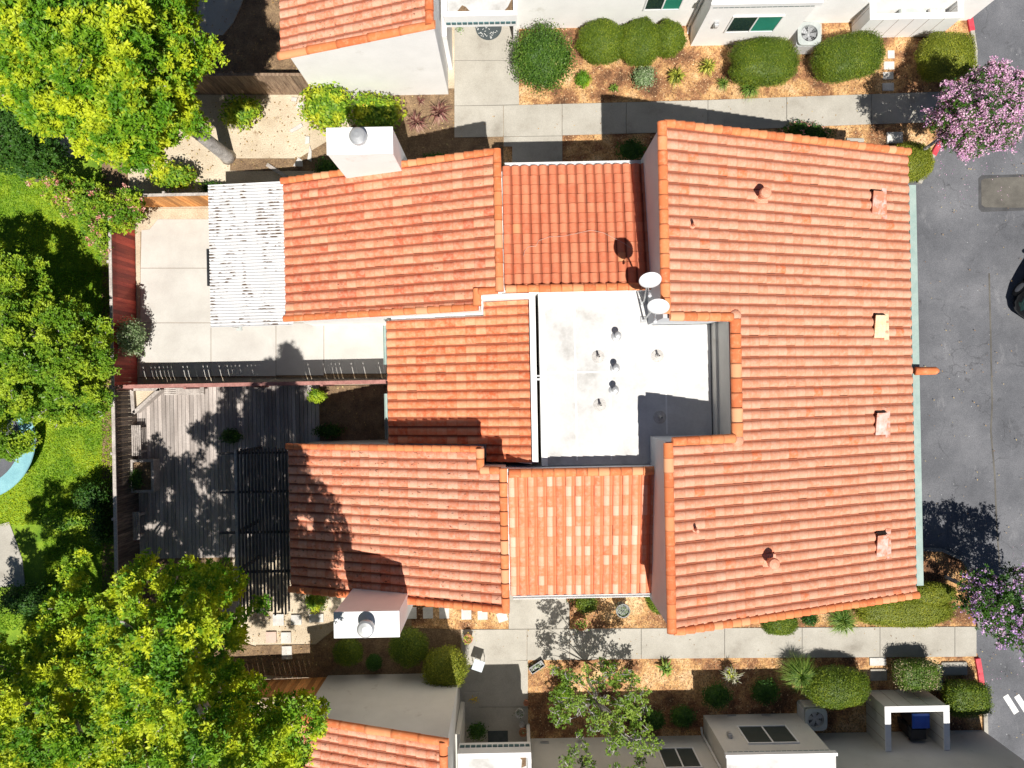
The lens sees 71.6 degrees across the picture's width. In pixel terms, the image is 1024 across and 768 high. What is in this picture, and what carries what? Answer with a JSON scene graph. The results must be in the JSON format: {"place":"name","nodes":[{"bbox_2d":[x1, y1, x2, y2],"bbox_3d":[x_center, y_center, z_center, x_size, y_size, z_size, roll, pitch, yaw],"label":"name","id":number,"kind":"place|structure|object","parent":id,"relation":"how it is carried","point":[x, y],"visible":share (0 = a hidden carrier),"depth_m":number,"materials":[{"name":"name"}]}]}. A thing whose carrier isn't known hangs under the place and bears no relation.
{"place":"outdoors","nodes":[
{"label":"outdoors","id":0,"kind":"place"},
{"bbox_2d":[0,522,24,586],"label":"neighbour path","id":1,"kind":"structure","parent":0,"point":[11,567],"depth_m":26.94,"materials":[{"name":"concrete"}]},
{"bbox_2d":[0,157,113,767],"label":"lawn","id":2,"kind":"structure","parent":0,"point":[29,540],"depth_m":26.97,"materials":[{"name":"plant"}]},
{"bbox_2d":[0,413,35,494],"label":"trampoline","id":3,"kind":"object","parent":2,"relation":"on","point":[12,473],"visible":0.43,"depth_m":26.20,"materials":[{"name":"plastic"}]},
{"bbox_2d":[0,580,58,618],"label":"leafy shrub","id":4,"kind":"object","parent":2,"relation":"on","point":[20,598],"visible":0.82,"depth_m":26.05,"materials":[{"name":"green plant"}]},
{"bbox_2d":[0,95,70,181],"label":"broadleaf tree","id":5,"kind":"object","parent":2,"relation":"on","point":[25,153],"visible":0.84,"depth_m":23.88,"materials":[{"name":"green plant"}]},
{"bbox_2d":[0,238,121,462],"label":"broadleaf tree","id":6,"kind":"object","parent":2,"relation":"on","point":[56,354],"visible":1,"depth_m":23.37,"materials":[{"name":"green plant"}]},
{"bbox_2d":[32,505,93,538],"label":"leafy shrub","id":7,"kind":"object","parent":2,"relation":"on","point":[69,521],"visible":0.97,"depth_m":26.23,"materials":[{"name":"green plant"}]},
{"bbox_2d":[197,0,242,34],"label":"back patio","id":8,"kind":"structure","parent":0,"point":[212,12],"depth_m":26.94,"materials":[{"name":"concrete"}]},
{"bbox_2d":[1,24,569,726],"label":"ground","id":9,"kind":"structure","parent":0,"point":[273,136],"depth_m":27.00,"materials":[{"name":"concrete"}]},
{"bbox_2d":[0,547,139,767],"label":"broadleaf tree","id":10,"kind":"object","parent":9,"relation":"on","point":[46,678],"visible":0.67,"depth_m":18.86,"materials":[{"name":"green plant"}]},
{"bbox_2d":[24,168,147,254],"bbox_3d":[-15.302,-6.191,25.589,4.592,2.923,2.677,14,90,0],"label":"flowering shrub","id":11,"kind":"object","parent":9,"relation":"on","point":[68,205],"visible":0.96,"depth_m":24.93,"materials":[{"name":"green plant"}]},
{"bbox_2d":[102,161,127,600],"bbox_3d":[-15.090,0.162,27.008,0.974,0.085,17.524,0,90,0],"label":"soil bed","id":12,"kind":"object","parent":9,"relation":"on","point":[116,177],"depth_m":26.96,"materials":[{"name":"soil"}]},
{"bbox_2d":[71,476,112,514],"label":"topiary bush","id":13,"kind":"object","parent":12,"relation":"on","point":[91,495],"visible":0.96,"depth_m":25.82,"materials":[{"name":"green plant"}]},
{"bbox_2d":[85,502,113,545],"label":"leafy shrub","id":14,"kind":"object","parent":12,"relation":"on","point":[102,525],"visible":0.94,"depth_m":25.77,"materials":[{"name":"green plant"}]},
{"bbox_2d":[0,0,235,177],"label":"broadleaf tree","id":15,"kind":"object","parent":9,"relation":"on","point":[109,80],"visible":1,"depth_m":17.24,"materials":[{"name":"green plant"}]},
{"bbox_2d":[107,207,137,386],"bbox_3d":[-14.320,-3.251,26.130,0.170,1.740,6.740,-1,90,0],"label":"wooden fence","id":16,"kind":"object","parent":9,"relation":"on","point":[122,281],"visible":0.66,"depth_m":26.01,"materials":[{"name":"red wood"}]},
{"bbox_2d":[109,387,141,627],"bbox_3d":[-14.160,4.813,26.130,0.180,1.740,9.410,-1,90,0],"label":"wooden fence","id":17,"kind":"object","parent":9,"relation":"on","point":[126,548],"visible":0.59,"depth_m":25.82,"materials":[{"name":"brown wood"}]},
{"bbox_2d":[114,315,148,362],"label":"shrub","id":18,"kind":"object","parent":9,"relation":"on","point":[131,337],"visible":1,"depth_m":25.68,"materials":[{"name":"plant"}]},
{"bbox_2d":[137,232,140,376],"bbox_3d":[-14.173,-3.010,27.000,0.146,0.100,5.501,0,90,0],"label":"gravel strip","id":19,"kind":"object","parent":9,"relation":"on","point":[138,269],"visible":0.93,"depth_m":26.95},
{"bbox_2d":[109,191,208,207],"bbox_3d":[-12.417,-6.778,26.140,3.860,1.720,0.170,-1,90,0],"label":"wooden fence","id":20,"kind":"object","parent":9,"relation":"on","point":[164,199],"visible":0.61,"depth_m":25.98,"materials":[{"name":"orange wood"}]},
{"bbox_2d":[140,159,200,192],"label":"leafy shrub","id":21,"kind":"object","parent":9,"relation":"on","point":[175,177],"visible":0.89,"depth_m":26.05,"materials":[{"name":"green plant"}]},
{"bbox_2d":[138,208,208,231],"bbox_3d":[-12.851,-6.240,27.000,2.678,0.100,0.908,-1,90,0],"label":"gravel strip","id":22,"kind":"object","parent":9,"relation":"on","point":[154,215],"visible":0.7,"depth_m":26.95,"materials":[{"name":"gravel"}]},
{"bbox_2d":[111,555,255,767],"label":"soil bed","id":23,"kind":"object","parent":9,"relation":"on","point":[249,655],"visible":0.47,"depth_m":26.96,"materials":[{"name":"soil"}]},
{"bbox_2d":[81,546,330,767],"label":"broadleaf tree","id":24,"kind":"object","parent":9,"relation":"on","point":[167,700],"visible":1,"depth_m":16.39,"materials":[{"name":"green plant"}]},
{"bbox_2d":[135,385,319,558],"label":"deck","id":25,"kind":"structure","parent":9,"relation":"on","point":[187,508],"depth_m":26.88,"materials":[{"name":"grey wood"}]},
{"bbox_2d":[131,425,146,455],"bbox_3d":[-13.988,2.104,26.650,0.335,0.460,1.134,-1,90,0],"label":"slatted bench","id":26,"kind":"object","parent":25,"relation":"on","point":[136,432],"visible":1,"depth_m":26.42,"materials":[{"name":"grey wood"}]},
{"bbox_2d":[130,459,159,492],"bbox_3d":[-13.737,3.416,26.615,0.878,0.530,1.233,-1,90,0],"label":"wooden planter","id":27,"kind":"object","parent":25,"relation":"on","point":[149,469],"visible":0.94,"depth_m":26.48,"materials":[{"name":"grey wood"}]},
{"bbox_2d":[130,388,166,413],"bbox_3d":[-13.625,0.619,26.641,1.156,0.498,1.005,-1,90,0],"label":"corner planter","id":28,"kind":"object","parent":25,"relation":"on","point":[141,399],"visible":0.9,"depth_m":26.46,"materials":[{"name":"grey wood"}]},
{"bbox_2d":[219,446,289,615],"bbox_3d":[-8.932,5.114,25.777,2.556,2.345,5.852,-1,90,0],"label":"pergola","id":29,"kind":"object","parent":25,"relation":"on","point":[238,531],"visible":0.83,"depth_m":24.61,"materials":[{"name":"brown wood"}]},
{"bbox_2d":[217,93,262,132],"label":"leafy shrub","id":30,"kind":"object","parent":9,"relation":"on","point":[244,111],"visible":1,"depth_m":26.13,"materials":[{"name":"green plant"}]},
{"bbox_2d":[190,0,299,94],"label":"soil bed","id":31,"kind":"object","parent":9,"relation":"on","point":[254,30],"visible":0.42,"depth_m":26.98,"materials":[{"name":"soil"}]},
{"bbox_2d":[191,71,310,93],"bbox_3d":[-9.988,-11.046,26.115,5.343,1.770,0.171,0,90,0],"label":"wooden fence","id":32,"kind":"object","parent":9,"relation":"on","point":[231,82],"visible":0.65,"depth_m":26.00,"materials":[{"name":"brown wood"}]},
{"bbox_2d":[115,380,387,389],"bbox_3d":[-9.236,0.035,26.160,9.860,1.680,0.185,-1,90,0],"label":"wooden fence","id":33,"kind":"object","parent":9,"relation":"on","point":[204,385],"visible":0.97,"depth_m":25.34,"materials":[{"name":"brown wood"}]},
{"bbox_2d":[139,219,385,376],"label":"patio","id":34,"kind":"structure","parent":9,"relation":"on","point":[175,310],"depth_m":26.94,"materials":[{"name":"concrete"}]},
{"bbox_2d":[206,181,292,328],"bbox_3d":[-9.163,-4.495,25.738,3.110,2.424,4.980,-1,90,0],"label":"patio cover","id":35,"kind":"object","parent":34,"relation":"on","point":[246,265],"visible":0.79,"depth_m":24.70,"materials":[{"name":"white paint"}]},
{"bbox_2d":[138,251,385,377],"bbox_3d":[-9.484,-3.269,27.003,9.509,0.095,6.230,-1,90,0],"label":"patio joint","id":36,"kind":"object","parent":34,"relation":"on","point":[339,376],"visible":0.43,"depth_m":26.95,"materials":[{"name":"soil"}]},
{"bbox_2d":[220,677,326,701],"bbox_3d":[-9.110,11.262,26.115,4.443,1.770,0.171,-2,90,0],"label":"wooden fence","id":37,"kind":"object","parent":9,"relation":"on","point":[289,685],"visible":0.41,"depth_m":26.35,"materials":[{"name":"orange wood"}]},
{"bbox_2d":[171,0,453,666],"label":"fallen leaves","id":38,"kind":"object","parent":9,"relation":"on","point":[308,168],"visible":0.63,"depth_m":26.93,"materials":[{"name":"plant"}]},
{"bbox_2d":[302,594,327,614],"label":"leafy shrub","id":39,"kind":"object","parent":9,"relation":"on","point":[315,602],"visible":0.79,"depth_m":26.39,"materials":[{"name":"green plant"}]},
{"bbox_2d":[294,81,355,135],"bbox_3d":[-6.851,-10.236,26.131,2.283,1.471,2.184,-1,90,0],"label":"leafy shrub","id":40,"kind":"object","parent":9,"relation":"on","point":[325,106],"visible":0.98,"depth_m":25.76,"materials":[{"name":"green plant"}]},
{"bbox_2d":[230,88,453,170],"bbox_3d":[-6.441,-9.626,27.010,8.593,0.080,3.061,-1,90,0],"label":"soil bed","id":41,"kind":"object","parent":9,"relation":"on","point":[413,141],"visible":0.46,"depth_m":26.97,"materials":[{"name":"soil"}]},
{"bbox_2d":[346,89,406,132],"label":"leafy shrub","id":42,"kind":"object","parent":41,"relation":"on","point":[370,111],"visible":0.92,"depth_m":25.90,"materials":[{"name":"green plant"}]},
{"bbox_2d":[319,385,386,440],"bbox_3d":[-6.076,1.128,26.995,2.653,0.110,2.143,-1,90,0],"label":"soil bed","id":43,"kind":"object","parent":9,"relation":"on","point":[359,429],"visible":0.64,"depth_m":26.94,"materials":[{"name":"soil"}]},
{"bbox_2d":[311,422,346,439],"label":"shrub","id":44,"kind":"object","parent":43,"relation":"on","point":[330,429],"visible":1,"depth_m":26.62,"materials":[{"name":"green plant"}]},
{"bbox_2d":[256,619,460,677],"bbox_3d":[-5.844,10.036,27.010,7.820,0.080,2.469,-1,90,0],"label":"soil bed","id":45,"kind":"object","parent":9,"relation":"on","point":[320,652],"visible":0.61,"depth_m":26.97,"materials":[{"name":"soil"}]},
{"bbox_2d":[331,638,363,667],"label":"clipped shrub","id":46,"kind":"object","parent":45,"relation":"on","point":[346,652],"visible":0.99,"depth_m":26.25,"materials":[{"name":"green plant"}]},
{"bbox_2d":[388,626,429,669],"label":"clipped shrub","id":47,"kind":"object","parent":45,"relation":"on","point":[409,646],"visible":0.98,"depth_m":26.06,"materials":[{"name":"green plant"}]},
{"bbox_2d":[420,644,470,688],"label":"clipped shrub","id":48,"kind":"object","parent":45,"relation":"on","point":[446,666],"visible":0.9,"depth_m":25.82,"materials":[{"name":"green plant"}]},
{"bbox_2d":[412,605,508,628],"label":"mulch bed","id":49,"kind":"object","parent":9,"relation":"on","point":[429,623],"visible":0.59,"depth_m":26.95,"materials":[{"name":"wood"}]},
{"bbox_2d":[454,135,503,166],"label":"mulch bed","id":50,"kind":"object","parent":9,"relation":"on","point":[462,144],"visible":0.5,"depth_m":26.95,"materials":[{"name":"soil"}]},
{"bbox_2d":[280,119,939,637],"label":"duplex house","id":51,"kind":"structure","parent":9,"relation":"on","point":[730,437],"depth_m":22.56,"materials":[{"name":"orange tile"}]},
{"bbox_2d":[639,272,661,304],"bbox_3d":[3.923,-2.766,21.152,0.569,3.355,0.748,-30,90,0],"label":"satellite dish","id":52,"kind":"object","parent":51,"relation":"on","point":[648,280],"visible":1,"depth_m":19.82,"materials":[{"name":"white paint"}]},
{"bbox_2d":[640,299,669,322],"bbox_3d":[4.069,-2.121,21.303,0.643,3.053,0.562,-45,90,0],"label":"satellite dish","id":53,"kind":"object","parent":51,"relation":"on","point":[658,306],"visible":1,"depth_m":20.11,"materials":[{"name":"white paint"}]},
{"bbox_2d":[277,0,993,96],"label":"neighbour house","id":54,"kind":"structure","parent":9,"relation":"on","point":[394,47],"depth_m":24.51,"materials":[{"name":"white paint"}]},
{"bbox_2d":[643,0,683,10],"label":"window","id":55,"kind":"structure","parent":54,"relation":"in","point":[650,5],"depth_m":25.41,"materials":[{"name":"glass"}]},
{"bbox_2d":[724,15,784,32],"bbox_3d":[8.625,-12.868,25.340,1.800,1.140,0.100,-1,90,0],"label":"window","id":56,"kind":"structure","parent":54,"relation":"in","point":[744,23],"depth_m":25.32,"materials":[{"name":"glass"}]},
{"bbox_2d":[295,673,1023,767],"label":"neighbour house","id":57,"kind":"structure","parent":9,"relation":"on","point":[393,720],"depth_m":24.78,"materials":[{"name":"beige paint"}]},
{"bbox_2d":[657,747,702,767],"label":"window","id":58,"kind":"structure","parent":57,"relation":"in","point":[671,757],"depth_m":25.33,"materials":[{"name":"glass"}]},
{"bbox_2d":[737,725,799,744],"bbox_3d":[9.112,12.527,25.335,1.800,1.270,0.100,-1,90,0],"label":"window","id":59,"kind":"structure","parent":57,"relation":"in","point":[752,734],"depth_m":25.31,"materials":[{"name":"glass"}]},
{"bbox_2d":[519,20,968,104],"bbox_3d":[8.882,-12.440,27.000,17.313,0.100,3.358,-1,90,0],"label":"mulch bed","id":60,"kind":"object","parent":9,"relation":"on","point":[803,74],"visible":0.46,"depth_m":26.95,"materials":[{"name":"brown wood"}]},
{"bbox_2d":[506,18,577,96],"bbox_3d":[1.107,-11.956,26.000,2.750,1.688,2.827,-1,90,0],"label":"round shrub","id":61,"kind":"object","parent":60,"relation":"on","point":[543,56],"visible":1,"depth_m":25.64,"materials":[{"name":"green plant"}]},
{"bbox_2d":[574,17,624,66],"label":"clipped shrub","id":62,"kind":"object","parent":60,"relation":"on","point":[598,42],"visible":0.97,"depth_m":25.99,"materials":[{"name":"green plant"}]},
{"bbox_2d":[618,16,660,67],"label":"clipped shrub","id":63,"kind":"object","parent":60,"relation":"on","point":[640,42],"visible":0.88,"depth_m":25.96,"materials":[{"name":"green plant"}]},
{"bbox_2d":[630,65,659,91],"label":"shrub","id":64,"kind":"object","parent":60,"relation":"on","point":[643,77],"visible":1,"depth_m":26.48,"materials":[{"name":"plant"}]},
{"bbox_2d":[657,18,686,59],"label":"clipped shrub","id":65,"kind":"object","parent":60,"relation":"on","point":[673,39],"visible":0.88,"depth_m":25.96,"materials":[{"name":"green plant"}]},
{"bbox_2d":[413,21,981,735],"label":"wood chips","id":66,"kind":"object","parent":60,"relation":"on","point":[641,597],"visible":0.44,"depth_m":26.94,"materials":[{"name":"wood"}]},
{"bbox_2d":[727,35,802,87],"bbox_3d":[9.294,-11.857,26.264,2.785,1.464,1.853,-1,90,0],"label":"clipped hedge","id":67,"kind":"object","parent":60,"relation":"on","point":[770,61],"visible":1,"depth_m":25.77,"materials":[{"name":"green plant"}]},
{"bbox_2d":[790,22,820,54],"bbox_3d":[10.949,-12.913,26.522,0.864,0.796,0.864,-1,90,0],"label":"air conditioner","id":68,"kind":"object","parent":60,"relation":"on","point":[805,37],"visible":0.91,"depth_m":26.19,"materials":[{"name":"white paint"}]},
{"bbox_2d":[809,28,887,84],"bbox_3d":[12.436,-12.082,26.272,2.879,1.459,1.987,-1,90,0],"label":"clipped hedge","id":69,"kind":"object","parent":60,"relation":"on","point":[839,58],"visible":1,"depth_m":25.84,"materials":[{"name":"green plant"}]},
{"bbox_2d":[852,0,963,37],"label":"bin enclosure","id":70,"kind":"object","parent":60,"relation":"on","point":[925,24],"visible":0.84,"depth_m":25.89,"materials":[{"name":"white paint"}]},
{"bbox_2d":[914,30,977,83],"bbox_3d":[16.041,-12.081,26.299,2.309,1.428,1.938,-1,90,0],"label":"clipped hedge","id":71,"kind":"object","parent":60,"relation":"on","point":[949,56],"visible":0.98,"depth_m":25.86,"materials":[{"name":"green plant"}]},
{"bbox_2d":[562,122,938,161],"bbox_3d":[9.519,-8.834,27.003,15.240,0.095,1.998,-1,90,0],"label":"mulch bed","id":72,"kind":"object","parent":9,"relation":"on","point":[842,130],"visible":0.25,"depth_m":26.95,"materials":[{"name":"brown soil"}]},
{"bbox_2d":[614,137,647,160],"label":"shrub","id":73,"kind":"object","parent":72,"relation":"on","point":[631,149],"visible":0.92,"depth_m":26.54,"materials":[{"name":"green plant"}]},
{"bbox_2d":[778,119,838,137],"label":"rose bush","id":74,"kind":"object","parent":72,"relation":"on","point":[804,128],"visible":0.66,"depth_m":26.44,"materials":[{"name":"green plant"}]},
{"bbox_2d":[896,140,935,182],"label":"clipped hedge","id":75,"kind":"object","parent":72,"relation":"on","point":[921,162],"visible":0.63,"depth_m":26.02,"materials":[{"name":"green plant"}]},
{"bbox_2d":[528,653,982,738],"bbox_3d":[9.223,11.967,27.000,17.272,0.100,3.657,-1,90,0],"label":"mulch bed","id":76,"kind":"object","parent":9,"relation":"on","point":[649,668],"visible":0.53,"depth_m":26.95,"materials":[{"name":"brown wood"}]},
{"bbox_2d":[547,656,664,767],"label":"slender tree","id":77,"kind":"object","parent":76,"relation":"on","point":[616,739],"visible":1,"depth_m":23.92,"materials":[{"name":"green plant"}]},
{"bbox_2d":[669,704,697,731],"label":"shrub","id":78,"kind":"object","parent":76,"relation":"on","point":[682,716],"visible":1,"depth_m":26.37,"materials":[{"name":"green plant"}]},
{"bbox_2d":[699,677,736,710],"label":"shrub","id":79,"kind":"object","parent":76,"relation":"on","point":[718,696],"visible":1,"depth_m":26.38,"materials":[{"name":"green plant"}]},
{"bbox_2d":[749,675,782,705],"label":"shrub","id":80,"kind":"object","parent":76,"relation":"on","point":[764,691],"visible":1,"depth_m":26.37,"materials":[{"name":"green plant"}]},
{"bbox_2d":[797,699,826,730],"bbox_3d":[11.201,12.363,26.522,0.824,0.796,0.824,-1,90,0],"label":"air conditioner","id":81,"kind":"object","parent":76,"relation":"on","point":[811,715],"visible":0.93,"depth_m":26.23,"materials":[{"name":"white paint"}]},
{"bbox_2d":[801,664,870,709],"bbox_3d":[12.010,11.219,26.316,2.602,1.353,1.686,-1,90,0],"label":"dome shrub","id":82,"kind":"object","parent":76,"relation":"on","point":[836,687],"visible":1,"depth_m":25.91,"materials":[{"name":"green plant"}]},
{"bbox_2d":[866,689,949,751],"bbox_3d":[14.565,12.373,26.250,2.330,1.500,1.620,-1,90,0],"label":"bin enclosure","id":83,"kind":"object","parent":76,"relation":"on","point":[881,705],"visible":0.97,"depth_m":25.92,"materials":[{"name":"beige paint"}]},
{"bbox_2d":[897,716,925,739],"bbox_3d":[14.909,12.833,26.506,0.644,0.983,0.509,-1,90,0],"label":"wheelie bin","id":84,"kind":"object","parent":76,"relation":"on","point":[908,731],"visible":0.82,"depth_m":26.05,"materials":[{"name":"black plastic"}]},
{"bbox_2d":[900,712,929,728],"bbox_3d":[14.959,12.312,26.442,0.644,1.110,0.589,-1,90,0],"label":"wheelie bin","id":85,"kind":"object","parent":76,"relation":"on","point":[917,720],"visible":0.68,"depth_m":25.91,"materials":[{"name":"blue plastic"}]},
{"bbox_2d":[891,657,942,691],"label":"clipped hedge","id":86,"kind":"object","parent":76,"relation":"on","point":[911,674],"visible":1,"depth_m":26.00,"materials":[{"name":"green plant"}]},
{"bbox_2d":[941,661,966,675],"bbox_3d":[16.762,10.787,26.925,0.980,0.110,0.520,-1,90,0],"label":"utility box","id":87,"kind":"object","parent":76,"relation":"on","point":[955,668],"visible":0.86,"depth_m":26.87,"materials":[{"name":"metal"}]},
{"bbox_2d":[941,678,994,719],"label":"clipped hedge","id":88,"kind":"object","parent":76,"relation":"on","point":[962,698],"visible":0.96,"depth_m":25.99,"materials":[{"name":"green plant"}]},
{"bbox_2d":[570,551,976,628],"bbox_3d":[9.903,7.899,27.000,15.477,0.100,2.995,-1,90,0],"label":"mulch bed","id":89,"kind":"object","parent":9,"relation":"on","point":[937,566],"visible":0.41,"depth_m":26.95,"materials":[{"name":"brown wood"}]},
{"bbox_2d":[574,598,598,614],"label":"clipped shrub","id":90,"kind":"object","parent":89,"relation":"on","point":[585,605],"visible":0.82,"depth_m":26.31,"materials":[{"name":"green plant"}]},
{"bbox_2d":[761,617,798,635],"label":"clipped shrub","id":91,"kind":"object","parent":89,"relation":"on","point":[785,627],"visible":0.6,"depth_m":26.28,"materials":[{"name":"green plant"}]},
{"bbox_2d":[825,609,859,635],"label":"ornamental grass","id":92,"kind":"object","parent":89,"relation":"on","point":[840,621],"depth_m":26.56,"materials":[{"name":"plant"}]},
{"bbox_2d":[853,600,957,628],"bbox_3d":[14.713,8.480,26.591,4.043,0.794,1.329,-1,90,0],"label":"clipped hedge","id":93,"kind":"object","parent":89,"relation":"on","point":[909,613],"visible":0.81,"depth_m":26.30,"materials":[{"name":"green plant"}]},
{"bbox_2d":[912,581,957,605],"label":"clipped hedge","id":94,"kind":"object","parent":89,"relation":"on","point":[936,593],"visible":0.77,"depth_m":26.26,"materials":[{"name":"green plant"}]},
{"bbox_2d":[944,561,1023,661],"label":"crape myrtle","id":95,"kind":"object","parent":89,"relation":"on","point":[990,609],"visible":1,"depth_m":23.36,"materials":[{"name":"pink plant"}]},
{"bbox_2d":[920,55,1023,164],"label":"crape myrtle","id":96,"kind":"object","parent":9,"relation":"on","point":[1001,119],"visible":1,"depth_m":22.87,"materials":[{"name":"pink plant"}]},
{"bbox_2d":[454,26,561,162],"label":"walkway","id":97,"kind":"structure","parent":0,"point":[482,76],"depth_m":26.92,"materials":[{"name":"concrete"}]},
{"bbox_2d":[460,590,568,742],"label":"walkway","id":98,"kind":"structure","parent":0,"point":[501,687],"depth_m":26.92,"materials":[{"name":"concrete"}]},
{"bbox_2d":[454,91,946,137],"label":"sidewalk","id":99,"kind":"structure","parent":0,"point":[588,119],"depth_m":26.92,"materials":[{"name":"concrete"}]},
{"bbox_2d":[463,627,975,661],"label":"sidewalk","id":100,"kind":"structure","parent":0,"point":[620,643],"depth_m":26.92,"materials":[{"name":"concrete"}]},
{"bbox_2d":[776,649,818,693],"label":"ornamental grass","id":101,"kind":"object","parent":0,"point":[799,673],"depth_m":26.28,"materials":[{"name":"plant"}]},
{"bbox_2d":[908,0,1023,759],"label":"road","id":102,"kind":"structure","parent":0,"point":[956,452],"depth_m":26.99,"materials":[{"name":"grey asphalt"}]},
{"bbox_2d":[988,273,1000,567],"bbox_3d":[18.267,1.382,26.992,0.212,0.006,11.205,-2,90,0],"label":"asphalt seam","id":103,"kind":"object","parent":102,"relation":"on","point":[991,420],"visible":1,"depth_m":26.99,"materials":[{"name":"asphalt"}]},
{"bbox_2d":[978,174,1023,211],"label":"asphalt patch edge","id":104,"kind":"object","parent":102,"relation":"on","point":[981,207],"visible":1,"depth_m":26.99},
{"bbox_2d":[981,177,1023,207],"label":"asphalt patch","id":105,"kind":"object","parent":102,"relation":"on","point":[1012,188],"visible":1,"depth_m":26.99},
{"bbox_2d":[1012,279,1023,317],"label":"parked car","id":106,"kind":"object","parent":102,"relation":"on","point":[1018,299],"visible":1,"depth_m":26.53,"materials":[{"name":"black paint"}]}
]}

